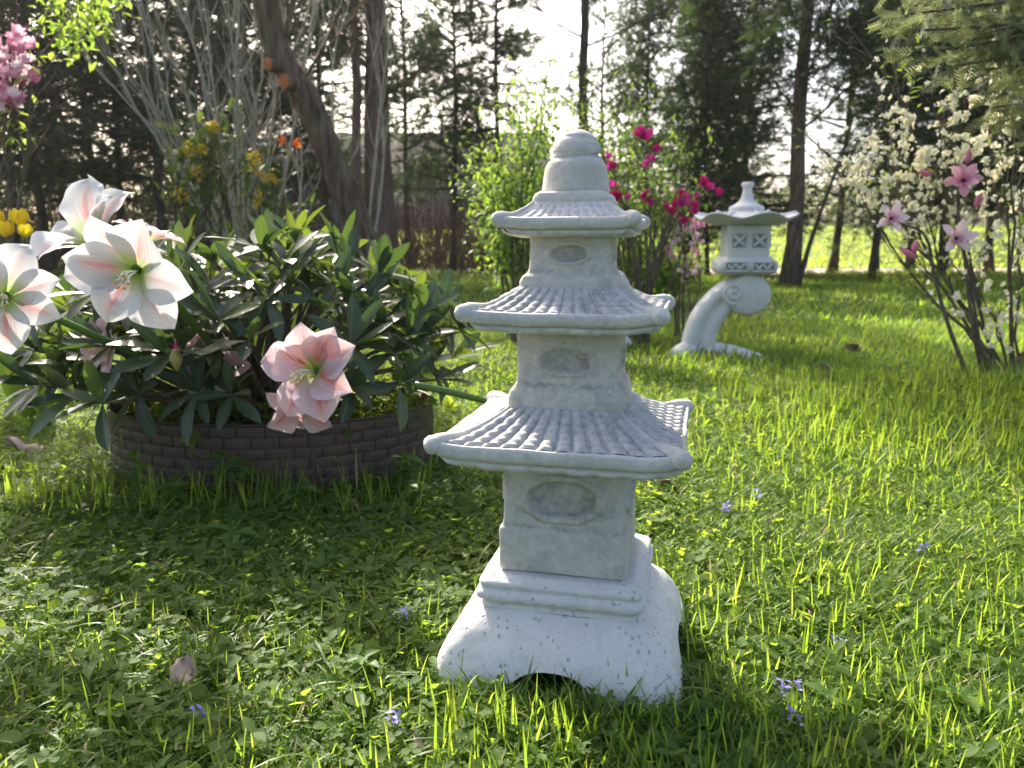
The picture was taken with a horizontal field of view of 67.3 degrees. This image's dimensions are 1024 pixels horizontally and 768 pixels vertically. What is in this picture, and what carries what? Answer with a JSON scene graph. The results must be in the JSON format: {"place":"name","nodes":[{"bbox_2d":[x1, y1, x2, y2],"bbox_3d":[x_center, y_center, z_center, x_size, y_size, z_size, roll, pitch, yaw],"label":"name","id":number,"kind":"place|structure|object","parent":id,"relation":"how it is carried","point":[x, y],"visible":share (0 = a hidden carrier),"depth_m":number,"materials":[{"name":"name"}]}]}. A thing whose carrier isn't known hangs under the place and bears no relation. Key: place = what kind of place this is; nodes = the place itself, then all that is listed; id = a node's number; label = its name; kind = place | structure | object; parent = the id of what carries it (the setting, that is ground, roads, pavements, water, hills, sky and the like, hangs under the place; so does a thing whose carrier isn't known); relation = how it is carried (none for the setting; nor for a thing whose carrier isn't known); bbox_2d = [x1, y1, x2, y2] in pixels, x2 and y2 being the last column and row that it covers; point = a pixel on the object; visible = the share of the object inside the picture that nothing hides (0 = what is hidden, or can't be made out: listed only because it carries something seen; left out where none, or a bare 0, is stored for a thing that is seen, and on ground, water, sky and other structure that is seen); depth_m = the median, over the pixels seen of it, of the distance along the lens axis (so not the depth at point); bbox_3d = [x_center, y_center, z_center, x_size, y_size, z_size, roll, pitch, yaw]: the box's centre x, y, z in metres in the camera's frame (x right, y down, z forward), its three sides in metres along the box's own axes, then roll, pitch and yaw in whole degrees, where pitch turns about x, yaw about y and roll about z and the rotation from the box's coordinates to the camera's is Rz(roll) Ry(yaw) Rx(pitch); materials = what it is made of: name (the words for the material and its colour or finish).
{"place":"outdoors","nodes":[
{"label":"outdoors","id":0,"kind":"place"},
{"bbox_2d":[0,273,1023,767],"bbox_3d":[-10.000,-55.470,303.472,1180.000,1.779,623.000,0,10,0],"label":"lawn","id":1,"kind":"structure","parent":0,"point":[508,349],"depth_m":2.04,"materials":[{"name":"plant"}]},
{"bbox_2d":[0,220,36,418],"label":"yellow tulip","id":2,"kind":"object","parent":1,"relation":"on","point":[7,228],"visible":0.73,"depth_m":2.56,"materials":[{"name":"green plant"}]},
{"bbox_2d":[8,208,28,243],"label":"yellow tulip","id":3,"kind":"object","parent":1,"relation":"on","point":[19,216],"visible":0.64,"depth_m":2.52,"materials":[{"name":"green plant"}]},
{"bbox_2d":[4,436,42,453],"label":"dry leaf","id":4,"kind":"object","parent":1,"relation":"on","point":[15,441],"visible":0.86,"depth_m":2.24,"materials":[{"name":"beige plant"}]},
{"bbox_2d":[0,0,71,220],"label":"conifer tree","id":5,"kind":"object","parent":1,"relation":"on","point":[38,116],"visible":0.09,"depth_m":12.99,"materials":[{"name":"green plant"}]},
{"bbox_2d":[17,223,56,424],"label":"yellow tulip","id":6,"kind":"object","parent":1,"relation":"on","point":[26,230],"visible":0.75,"depth_m":2.46,"materials":[{"name":"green plant"}]},
{"bbox_2d":[0,0,75,242],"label":"magnolia shrub","id":7,"kind":"object","parent":1,"relation":"on","point":[15,72],"visible":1,"depth_m":3.41,"materials":[{"name":"pink plant"}]},
{"bbox_2d":[0,0,114,258],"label":"conifer tree","id":8,"kind":"object","parent":1,"relation":"on","point":[16,233],"visible":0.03,"depth_m":14.11,"materials":[{"name":"green plant"}]},
{"bbox_2d":[0,1,127,269],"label":"conifer tree","id":9,"kind":"object","parent":1,"relation":"on","point":[52,145],"depth_m":16.55,"materials":[{"name":"green plant"}]},
{"bbox_2d":[0,0,134,273],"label":"conifer tree","id":10,"kind":"object","parent":1,"relation":"on","point":[49,262],"visible":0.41,"depth_m":12.80,"materials":[{"name":"green plant"}]},
{"bbox_2d":[30,0,140,71],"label":"leafy bough","id":11,"kind":"object","parent":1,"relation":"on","point":[62,40],"visible":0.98,"depth_m":3.92,"materials":[{"name":"green plant"}]},
{"bbox_2d":[65,657,107,686],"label":"leafy weed","id":12,"kind":"object","parent":1,"relation":"on","point":[87,673],"visible":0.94,"depth_m":1.05,"materials":[{"name":"green plant"}]},
{"bbox_2d":[0,0,203,263],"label":"conifer tree","id":13,"kind":"object","parent":1,"relation":"on","point":[63,121],"visible":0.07,"depth_m":13.72,"materials":[{"name":"green plant"}]},
{"bbox_2d":[3,0,224,225],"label":"conifer tree","id":14,"kind":"object","parent":1,"relation":"on","point":[114,115],"visible":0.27,"depth_m":13.34,"materials":[{"name":"green plant"}]},
{"bbox_2d":[114,449,152,496],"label":"leafy weed","id":15,"kind":"object","parent":1,"relation":"on","point":[132,478],"visible":0.86,"depth_m":1.81,"materials":[{"name":"green plant"}]},
{"bbox_2d":[98,677,178,706],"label":"dandelion plant","id":16,"kind":"object","parent":1,"relation":"on","point":[155,685],"visible":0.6,"depth_m":1.03,"materials":[{"name":"green plant"}]},
{"bbox_2d":[19,0,279,243],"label":"conifer tree","id":17,"kind":"object","parent":1,"relation":"on","point":[158,166],"visible":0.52,"depth_m":12.45,"materials":[{"name":"green plant"}]},
{"bbox_2d":[150,474,191,509],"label":"leafy weed","id":18,"kind":"object","parent":1,"relation":"on","point":[172,483],"visible":0.97,"depth_m":1.76,"materials":[{"name":"green plant"}]},
{"bbox_2d":[169,654,196,693],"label":"dry leaf","id":19,"kind":"object","parent":1,"relation":"on","point":[180,665],"visible":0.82,"depth_m":1.05,"materials":[{"name":"plant"}]},
{"bbox_2d":[78,0,299,246],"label":"conifer tree","id":20,"kind":"object","parent":1,"relation":"on","point":[180,112],"visible":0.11,"depth_m":13.75,"materials":[{"name":"green plant"}]},
{"bbox_2d":[55,0,328,318],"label":"bare shrub","id":21,"kind":"object","parent":1,"relation":"on","point":[166,146],"visible":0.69,"depth_m":5.92,"materials":[{"name":"grey plant"}]},
{"bbox_2d":[133,89,257,296],"bbox_3d":[-1.944,-1.033,4.801,0.763,1.521,0.603,0,10,0],"label":"mahonia bush","id":22,"kind":"object","parent":1,"relation":"on","point":[204,180],"visible":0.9,"depth_m":4.72,"materials":[{"name":"green plant"}]},
{"bbox_2d":[125,0,314,245],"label":"conifer tree","id":23,"kind":"object","parent":1,"relation":"on","point":[218,113],"depth_m":16.02,"materials":[{"name":"green plant"}]},
{"bbox_2d":[201,450,246,499],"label":"leafy weed","id":24,"kind":"object","parent":1,"relation":"on","point":[222,454],"visible":0.89,"depth_m":1.81,"materials":[{"name":"green plant"}]},
{"bbox_2d":[203,523,258,554],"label":"leafy weed","id":25,"kind":"object","parent":1,"relation":"on","point":[230,536],"visible":0.85,"depth_m":1.54,"materials":[{"name":"green plant"}]},
{"bbox_2d":[224,457,261,502],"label":"leafy weed","id":26,"kind":"object","parent":1,"relation":"on","point":[243,474],"visible":0.88,"depth_m":1.81,"materials":[{"name":"green plant"}]},
{"bbox_2d":[127,0,362,259],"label":"conifer tree","id":27,"kind":"object","parent":1,"relation":"on","point":[246,19],"visible":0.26,"depth_m":13.66,"materials":[{"name":"green plant"}]},
{"bbox_2d":[212,135,320,333],"bbox_3d":[-1.516,-0.919,4.900,0.722,1.260,0.609,9,14,41],"label":"mahonia bush","id":28,"kind":"object","parent":1,"relation":"on","point":[262,190],"visible":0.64,"depth_m":4.76,"materials":[{"name":"green plant"}]},
{"bbox_2d":[106,386,433,492],"bbox_3d":[-0.665,0.138,2.170,0.887,0.192,0.607,0,10,0],"label":"garden edging","id":29,"kind":"object","parent":1,"relation":"on","point":[366,442],"visible":0.52,"depth_m":1.91,"materials":[{"name":"brown brick"}]},
{"bbox_2d":[211,49,334,311],"bbox_3d":[-1.665,-1.387,5.385,0.755,2.010,0.557,5,11,25],"label":"bare shrub","id":30,"kind":"object","parent":1,"relation":"on","point":[251,109],"visible":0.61,"depth_m":5.34,"materials":[{"name":"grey plant"}]},
{"bbox_2d":[0,136,546,278],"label":"hedge brushwood","id":31,"kind":"object","parent":1,"relation":"on","point":[421,263],"visible":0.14,"depth_m":13.91,"materials":[{"name":"brown plant"}]},
{"bbox_2d":[273,482,322,505],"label":"leafy weed","id":32,"kind":"object","parent":1,"relation":"on","point":[302,488],"visible":0.9,"depth_m":1.75,"materials":[{"name":"green plant"}]},
{"bbox_2d":[208,0,390,239],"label":"conifer tree","id":33,"kind":"object","parent":1,"relation":"on","point":[335,127],"visible":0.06,"depth_m":14.60,"materials":[{"name":"green plant"}]},
{"bbox_2d":[223,0,406,266],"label":"conifer tree","id":34,"kind":"object","parent":1,"relation":"on","point":[317,78],"visible":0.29,"depth_m":13.74,"materials":[{"name":"green plant"}]},
{"bbox_2d":[252,0,402,322],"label":"leaning tree","id":35,"kind":"object","parent":1,"relation":"on","point":[283,65],"visible":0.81,"depth_m":4.68,"materials":[{"name":"brown plant"}]},
{"bbox_2d":[296,0,398,310],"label":"bare shrub","id":36,"kind":"object","parent":1,"relation":"on","point":[383,128],"visible":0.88,"depth_m":6.28,"materials":[{"name":"brown plant"}]},
{"bbox_2d":[344,649,380,679],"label":"leafy weed","id":37,"kind":"object","parent":1,"relation":"on","point":[356,666],"visible":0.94,"depth_m":1.06,"materials":[{"name":"green plant"}]},
{"bbox_2d":[322,0,423,282],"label":"slender tree","id":38,"kind":"object","parent":1,"relation":"on","point":[357,95],"visible":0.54,"depth_m":11.22,"materials":[{"name":"brown plant"}]},
{"bbox_2d":[293,0,473,264],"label":"thick tree","id":39,"kind":"object","parent":1,"relation":"on","point":[387,221],"visible":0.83,"depth_m":11.42,"materials":[{"name":"brown plant"}]},
{"bbox_2d":[340,0,464,269],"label":"conifer tree","id":40,"kind":"object","parent":1,"relation":"on","point":[396,127],"visible":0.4,"depth_m":14.53,"materials":[{"name":"green plant"}]},
{"bbox_2d":[384,452,426,492],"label":"leafy weed","id":41,"kind":"object","parent":1,"relation":"on","point":[402,464],"visible":0.98,"depth_m":1.88,"materials":[{"name":"green plant"}]},
{"bbox_2d":[401,480,432,501],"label":"leafy weed","id":42,"kind":"object","parent":1,"relation":"on","point":[426,486],"visible":0.85,"depth_m":1.76,"materials":[{"name":"green plant"}]},
{"bbox_2d":[395,0,511,271],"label":"conifer tree","id":43,"kind":"object","parent":1,"relation":"on","point":[428,174],"visible":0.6,"depth_m":14.16,"materials":[{"name":"green plant"}]},
{"bbox_2d":[420,0,560,272],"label":"conifer tree","id":44,"kind":"object","parent":1,"relation":"on","point":[503,46],"visible":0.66,"depth_m":13.72,"materials":[{"name":"green plant"}]},
{"bbox_2d":[0,359,1023,767],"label":"chickweed","id":45,"kind":"object","parent":1,"relation":"on","point":[340,631],"visible":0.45,"depth_m":1.23,"materials":[{"name":"green plant"}]},
{"bbox_2d":[0,373,1023,767],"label":"clover","id":46,"kind":"object","parent":1,"relation":"on","point":[326,645],"visible":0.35,"depth_m":1.22,"materials":[{"name":"green plant"}]},
{"bbox_2d":[0,369,1023,767],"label":"ground ivy","id":47,"kind":"object","parent":1,"relation":"on","point":[198,689],"visible":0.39,"depth_m":1.36,"materials":[{"name":"green plant"}]},
{"bbox_2d":[0,398,1023,767],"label":"moss","id":48,"kind":"object","parent":1,"relation":"on","point":[312,528],"visible":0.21,"depth_m":1.55,"materials":[{"name":"green plant"}]},
{"bbox_2d":[0,160,1023,224],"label":"treeline","id":49,"kind":"object","parent":1,"relation":"on","point":[826,206],"visible":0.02,"depth_m":65.76,"materials":[{"name":"green plant"}]},
{"bbox_2d":[442,34,587,344],"bbox_3d":[0.034,-1.087,4.506,1.118,1.740,0.791,6,12,29],"label":"spring shrub","id":50,"kind":"object","parent":1,"relation":"on","point":[516,264],"visible":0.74,"depth_m":4.41,"materials":[{"name":"green plant"}]},
{"bbox_2d":[41,267,1023,293],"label":"hedge weeds","id":51,"kind":"object","parent":1,"relation":"on","point":[996,278],"visible":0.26,"depth_m":11.47,"materials":[{"name":"green plant"}]},
{"bbox_2d":[423,129,693,722],"bbox_3d":[0.087,0.037,1.105,0.351,0.773,0.352,2,11,13],"label":"stone pagoda","id":52,"kind":"object","parent":1,"relation":"on","point":[573,436],"visible":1,"depth_m":1.02,"materials":[{"name":"white stone"}]},
{"bbox_2d":[500,0,689,137],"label":"slender tree","id":53,"kind":"object","parent":1,"relation":"on","point":[583,35],"visible":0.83,"depth_m":12.44,"materials":[{"name":"green plant"}]},
{"bbox_2d":[529,0,677,242],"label":"conifer tree","id":54,"kind":"object","parent":1,"relation":"on","point":[604,23],"visible":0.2,"depth_m":14.69,"materials":[{"name":"green plant"}]},
{"bbox_2d":[535,63,734,338],"bbox_3d":[0.715,-1.151,4.909,1.089,1.716,0.959,-4,11,-19],"label":"spring shrub","id":55,"kind":"object","parent":1,"relation":"on","point":[628,263],"visible":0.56,"depth_m":4.86,"materials":[{"name":"green plant"}]},
{"bbox_2d":[589,0,721,252],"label":"conifer tree","id":56,"kind":"object","parent":1,"relation":"on","point":[649,35],"visible":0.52,"depth_m":13.41,"materials":[{"name":"green plant"}]},
{"bbox_2d":[597,96,730,344],"bbox_3d":[0.887,-0.947,4.596,0.814,1.424,0.339,0,10,0],"label":"azalea bush","id":57,"kind":"object","parent":1,"relation":"on","point":[641,132],"visible":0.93,"depth_m":4.55,"materials":[{"name":"pink plant"}]},
{"bbox_2d":[621,239,712,299],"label":"spring shrub","id":58,"kind":"object","parent":1,"relation":"on","point":[661,286],"visible":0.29,"depth_m":7.27,"materials":[{"name":"green plant"}]},
{"bbox_2d":[663,187,710,336],"bbox_3d":[1.108,-0.763,4.946,0.344,0.976,0.234,-2,11,-12],"label":"flowering sapling","id":59,"kind":"object","parent":1,"relation":"on","point":[695,225],"visible":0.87,"depth_m":4.95,"materials":[{"name":"green plant"}]},
{"bbox_2d":[641,0,783,275],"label":"conifer tree","id":60,"kind":"object","parent":1,"relation":"on","point":[729,185],"visible":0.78,"depth_m":11.77,"materials":[{"name":"green plant"}]},
{"bbox_2d":[611,0,817,261],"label":"conifer tree","id":61,"kind":"object","parent":1,"relation":"on","point":[735,38],"visible":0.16,"depth_m":14.63,"materials":[{"name":"green plant"}]},
{"bbox_2d":[668,182,799,358],"bbox_3d":[1.207,-0.601,4.165,0.624,0.957,0.513,4,11,20],"label":"stone lantern","id":62,"kind":"object","parent":1,"relation":"on","point":[744,259],"visible":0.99,"depth_m":4.04,"materials":[{"name":"white stone"}]},
{"bbox_2d":[732,234,746,247],"bbox_3d":[1.187,-0.749,4.015,0.072,0.072,0.021,1,10,4],"label":"window","id":63,"kind":"structure","parent":62,"relation":"in","point":[739,240],"depth_m":4.01,"materials":[{"name":"white stone"}]},
{"bbox_2d":[752,234,766,247],"bbox_3d":[1.290,-0.747,4.008,0.072,0.072,0.021,1,10,4],"label":"window","id":64,"kind":"structure","parent":62,"relation":"in","point":[759,240],"depth_m":4.00,"materials":[{"name":"white stone"}]},
{"bbox_2d":[467,271,1003,281],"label":"leaf litter","id":65,"kind":"object","parent":1,"relation":"on","point":[804,276],"visible":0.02,"depth_m":13.74,"materials":[{"name":"plant"}]},
{"bbox_2d":[651,0,862,259],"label":"conifer tree","id":66,"kind":"object","parent":1,"relation":"on","point":[763,131],"visible":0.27,"depth_m":14.21,"materials":[{"name":"green plant"}]},
{"bbox_2d":[799,682,854,713],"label":"leafy weed","id":67,"kind":"object","parent":1,"relation":"on","point":[819,687],"visible":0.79,"depth_m":0.98,"materials":[{"name":"green plant"}]},
{"bbox_2d":[783,78,882,286],"bbox_3d":[4.501,-2.688,10.790,0.855,2.874,1.156,-10,14,-42],"label":"slender tree","id":68,"kind":"object","parent":1,"relation":"on","point":[807,252],"visible":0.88,"depth_m":10.93,"materials":[{"name":"brown plant"}]},
{"bbox_2d":[728,0,940,286],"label":"conifer tree","id":69,"kind":"object","parent":1,"relation":"on","point":[792,254],"visible":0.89,"depth_m":10.20,"materials":[{"name":"green plant"}]},
{"bbox_2d":[777,0,920,271],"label":"conifer tree","id":70,"kind":"object","parent":1,"relation":"on","point":[834,260],"visible":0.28,"depth_m":15.14,"materials":[{"name":"green plant"}]},
{"bbox_2d":[812,53,961,280],"bbox_3d":[5.976,-3.527,12.346,1.578,3.961,1.875,-4,11,-21],"label":"slender tree","id":71,"kind":"object","parent":1,"relation":"on","point":[877,241],"visible":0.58,"depth_m":12.52,"materials":[{"name":"green plant"}]},
{"bbox_2d":[772,0,1023,373],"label":"blossoming shrub","id":72,"kind":"object","parent":1,"relation":"on","point":[908,118],"visible":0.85,"depth_m":2.96,"materials":[{"name":"white plant"}]},
{"bbox_2d":[807,0,994,272],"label":"conifer tree","id":73,"kind":"object","parent":1,"relation":"on","point":[852,152],"visible":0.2,"depth_m":14.31,"materials":[{"name":"green plant"}]},
{"bbox_2d":[810,0,1023,272],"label":"conifer tree","id":74,"kind":"object","parent":1,"relation":"on","point":[927,230],"visible":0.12,"depth_m":14.68,"materials":[{"name":"green plant"}]},
{"bbox_2d":[812,0,1023,275],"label":"conifer tree","id":75,"kind":"object","parent":1,"relation":"on","point":[930,50],"visible":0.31,"depth_m":13.11,"materials":[{"name":"green plant"}]},
{"bbox_2d":[878,202,967,373],"bbox_3d":[1.558,-0.321,2.894,0.488,0.705,0.088,-3,11,-18],"label":"magnolia spray","id":76,"kind":"object","parent":1,"relation":"on","point":[894,214],"visible":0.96,"depth_m":2.84,"materials":[{"name":"pink plant"}]},
{"bbox_2d":[866,0,1023,163],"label":"juniper tree","id":77,"kind":"object","parent":1,"relation":"on","point":[1009,45],"visible":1,"depth_m":2.01,"materials":[{"name":"green plant"}]},
{"bbox_2d":[874,0,1023,272],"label":"conifer tree","id":78,"kind":"object","parent":1,"relation":"on","point":[989,263],"visible":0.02,"depth_m":15.47,"materials":[{"name":"green plant"}]},
{"bbox_2d":[911,219,989,373],"bbox_3d":[1.688,-0.283,2.858,0.418,0.644,0.125,-2,10,-9],"label":"magnolia spray","id":79,"kind":"object","parent":1,"relation":"on","point":[961,235],"visible":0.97,"depth_m":2.80,"materials":[{"name":"pink plant"}]},
{"bbox_2d":[918,148,983,373],"bbox_3d":[1.673,-0.407,2.833,0.386,0.895,0.128,-2,10,-11],"label":"magnolia spray","id":80,"kind":"object","parent":1,"relation":"on","point":[964,177],"visible":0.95,"depth_m":2.78,"materials":[{"name":"pink plant"}]},
{"bbox_2d":[931,685,995,717],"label":"leafy weed","id":81,"kind":"object","parent":1,"relation":"on","point":[972,700],"visible":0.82,"depth_m":0.97,"materials":[{"name":"green plant"}]},
{"bbox_2d":[907,17,1023,269],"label":"conifer tree","id":82,"kind":"object","parent":1,"relation":"on","point":[992,208],"visible":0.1,"depth_m":13.83,"materials":[{"name":"green plant"}]},
{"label":"bed soil","id":83,"kind":"structure","parent":1,"relation":"on","visible":0},
{"bbox_2d":[0,243,242,422],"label":"amaryllis flower","id":84,"kind":"object","parent":83,"relation":"on","point":[27,286],"visible":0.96,"depth_m":1.43,"materials":[{"name":"white plant"}]},
{"bbox_2d":[29,174,235,392],"bbox_3d":[-0.791,-0.132,1.768,0.537,0.674,0.252,-8,13,-38],"label":"amaryllis flower","id":85,"kind":"object","parent":83,"relation":"on","point":[90,195],"visible":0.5,"depth_m":1.66,"materials":[{"name":"white plant"}]},
{"bbox_2d":[61,213,249,401],"bbox_3d":[-0.651,-0.072,1.705,0.223,0.579,0.635,3,11,17],"label":"amaryllis flower","id":86,"kind":"object","parent":83,"relation":"on","point":[119,272],"visible":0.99,"depth_m":1.44,"materials":[{"name":"white plant"}]},
{"bbox_2d":[80,318,232,406],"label":"amaryllis flower","id":87,"kind":"object","parent":83,"relation":"on","point":[90,353],"visible":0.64,"depth_m":1.75,"materials":[{"name":"pink plant"}]},
{"bbox_2d":[112,218,203,328],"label":"amaryllis flower","id":88,"kind":"object","parent":83,"relation":"on","point":[155,232],"visible":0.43,"depth_m":1.68,"materials":[{"name":"white plant"}]},
{"bbox_2d":[182,328,250,393],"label":"amaryllis flower","id":89,"kind":"object","parent":83,"relation":"on","point":[232,357],"visible":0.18,"depth_m":1.82,"materials":[{"name":"pink plant"}]},
{"bbox_2d":[0,205,498,451],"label":"rhododendron bush","id":90,"kind":"object","parent":83,"relation":"on","point":[292,253],"visible":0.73,"depth_m":1.85,"materials":[{"name":"green plant"}]},
{"bbox_2d":[414,382,486,403],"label":"flower stalk","id":91,"kind":"object","parent":90,"relation":"attached to","point":[446,391],"visible":0.89,"depth_m":1.76,"materials":[{"name":"green plant"}]},
{"bbox_2d":[109,377,456,455],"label":"bed weeds","id":92,"kind":"object","parent":83,"relation":"on","point":[390,406],"visible":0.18,"depth_m":2.03,"materials":[{"name":"green plant"}]},
{"bbox_2d":[266,393,331,433],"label":"amaryllis flower","id":93,"kind":"object","parent":83,"relation":"on","point":[280,421],"visible":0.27,"depth_m":1.65,"materials":[{"name":"pink plant"}]},
{"bbox_2d":[260,322,354,422],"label":"amaryllis flower","id":94,"kind":"object","parent":83,"relation":"on","point":[304,364],"visible":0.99,"depth_m":1.51,"materials":[{"name":"pink plant"}]},
{"bbox_2d":[1,0,1023,224],"label":"sky","id":95,"kind":"structure","parent":0,"point":[560,40],"materials":[{"name":"white"}]},
{"bbox_2d":[27,225,1023,267],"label":"field","id":96,"kind":"structure","parent":0,"point":[811,255],"depth_m":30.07,"materials":[{"name":"plant"}]},
{"bbox_2d":[0,165,516,268],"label":"bare thicket","id":97,"kind":"object","parent":96,"relation":"on","point":[418,250],"visible":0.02,"depth_m":19.00,"materials":[{"name":"brown plant"}]},
{"bbox_2d":[229,138,350,234],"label":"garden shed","id":98,"kind":"structure","parent":96,"relation":"on","point":[308,176],"depth_m":21.48,"materials":[{"name":"brown paint"}]},
{"bbox_2d":[336,133,548,225],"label":"fence","id":99,"kind":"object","parent":96,"relation":"on","point":[394,143],"depth_m":41.17,"materials":[{"name":"brown wood"}]},
{"bbox_2d":[39,268,1023,275],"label":"path","id":100,"kind":"structure","parent":0,"point":[823,269],"depth_m":18.29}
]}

